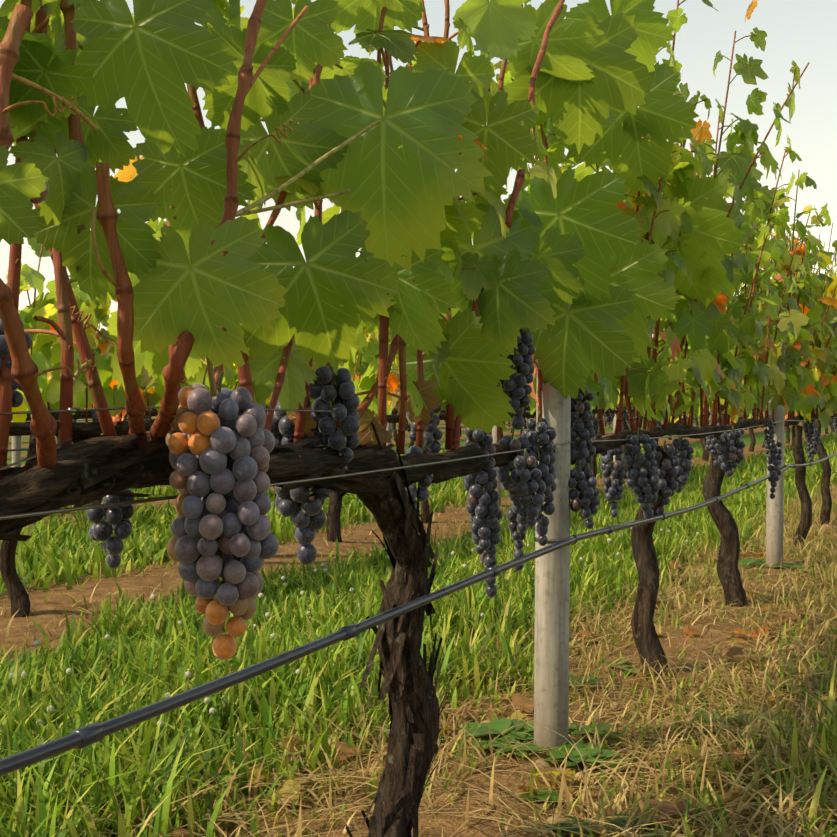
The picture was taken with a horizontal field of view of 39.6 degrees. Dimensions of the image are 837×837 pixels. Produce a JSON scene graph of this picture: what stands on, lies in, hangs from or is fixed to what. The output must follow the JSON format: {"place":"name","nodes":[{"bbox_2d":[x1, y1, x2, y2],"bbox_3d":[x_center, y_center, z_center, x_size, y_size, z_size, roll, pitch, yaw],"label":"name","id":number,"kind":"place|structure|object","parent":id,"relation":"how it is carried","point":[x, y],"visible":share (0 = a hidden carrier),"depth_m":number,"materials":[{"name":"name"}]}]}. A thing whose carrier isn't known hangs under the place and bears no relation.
{"place":"outdoors","nodes":[
{"label":"outdoors","id":0,"kind":"place"},
{"bbox_2d":[0,431,836,836],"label":"grass","id":1,"kind":"structure","parent":0,"point":[156,651],"depth_m":4.20,"materials":[{"name":"green plant"}]},
{"bbox_2d":[0,405,836,836],"bbox_3d":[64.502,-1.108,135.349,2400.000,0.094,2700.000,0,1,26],"label":"ground","id":2,"kind":"structure","parent":0,"point":[50,611],"depth_m":4.52,"materials":[{"name":"brown soil"}]},
{"bbox_2d":[8,527,698,763],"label":"clover flowers","id":3,"kind":"object","parent":2,"relation":"on","point":[69,671],"visible":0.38,"depth_m":4.40,"materials":[{"name":"flower petals"}]},
{"bbox_2d":[12,304,784,751],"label":"trellis posts","id":4,"kind":"object","parent":2,"relation":"on","point":[552,652],"visible":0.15,"depth_m":3.32,"materials":[{"name":"grey concrete"}]},
{"bbox_2d":[0,411,836,775],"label":"drip line","id":5,"kind":"object","parent":4,"relation":"attached to","point":[92,733],"visible":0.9,"depth_m":1.96,"materials":[{"name":"black plastic"}]},
{"bbox_2d":[0,408,834,836],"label":"vine trunks","id":6,"kind":"object","parent":2,"relation":"on","point":[408,688],"visible":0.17,"depth_m":2.51,"materials":[{"name":"brown wood"}]},
{"bbox_2d":[0,405,836,540],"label":"vine cordons","id":7,"kind":"object","parent":6,"relation":"attached to","point":[92,466],"visible":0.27,"depth_m":1.98,"materials":[{"name":"brown wood"}]},
{"bbox_2d":[0,0,836,476],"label":"vine shoots","id":8,"kind":"object","parent":7,"relation":"attached to","point":[22,372],"visible":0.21,"depth_m":1.65,"materials":[{"name":"brown plant"}]},
{"bbox_2d":[0,0,745,433],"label":"vine leaves","id":9,"kind":"object","parent":8,"relation":"on","point":[404,218],"visible":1,"depth_m":2.05,"materials":[{"name":"green plant"}]},
{"bbox_2d":[0,316,824,631],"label":"grape stems","id":10,"kind":"object","parent":8,"relation":"attached to","point":[422,450],"visible":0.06,"depth_m":2.85,"materials":[{"name":"plant"}]},
{"bbox_2d":[0,181,836,659],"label":"grape bunches","id":11,"kind":"object","parent":10,"relation":"hanging from","point":[222,507],"visible":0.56,"depth_m":2.16,"materials":[{"name":"purple food"}]},
{"bbox_2d":[6,205,836,427],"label":"vine leaves","id":12,"kind":"object","parent":8,"relation":"on","point":[46,352],"visible":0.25,"depth_m":6.83,"materials":[{"name":"green plant"}]},
{"bbox_2d":[158,354,743,411],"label":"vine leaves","id":13,"kind":"object","parent":8,"relation":"attached to","point":[159,402],"depth_m":19.35,"materials":[{"name":"plant"}]},
{"bbox_2d":[151,0,836,836],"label":"vine leaves","id":14,"kind":"object","parent":8,"relation":"attached to","point":[711,330],"visible":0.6,"depth_m":4.63,"materials":[{"name":"green plant"}]},
{"bbox_2d":[0,455,836,836],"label":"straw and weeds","id":15,"kind":"object","parent":2,"relation":"on","point":[812,667],"visible":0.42,"depth_m":3.41,"materials":[{"name":"beige plant"}]},
{"bbox_2d":[298,524,830,835],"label":"fallen leaves","id":16,"kind":"object","parent":2,"relation":"on","point":[538,763],"visible":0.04,"depth_m":3.59,"materials":[{"name":"plant"}]},
{"bbox_2d":[462,489,836,836],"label":"weeds","id":17,"kind":"object","parent":2,"relation":"on","point":[498,726],"visible":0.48,"depth_m":3.34,"materials":[{"name":"green plant"}]},
{"bbox_2d":[0,406,836,544],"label":"trellis wires","id":18,"kind":"object","parent":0,"point":[68,411],"visible":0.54,"depth_m":1.97,"materials":[{"name":"grey metal"}]},
{"bbox_2d":[0,0,836,341],"label":"sky","id":19,"kind":"structure","parent":0,"point":[803,32],"materials":[{"name":"white"}]}
]}

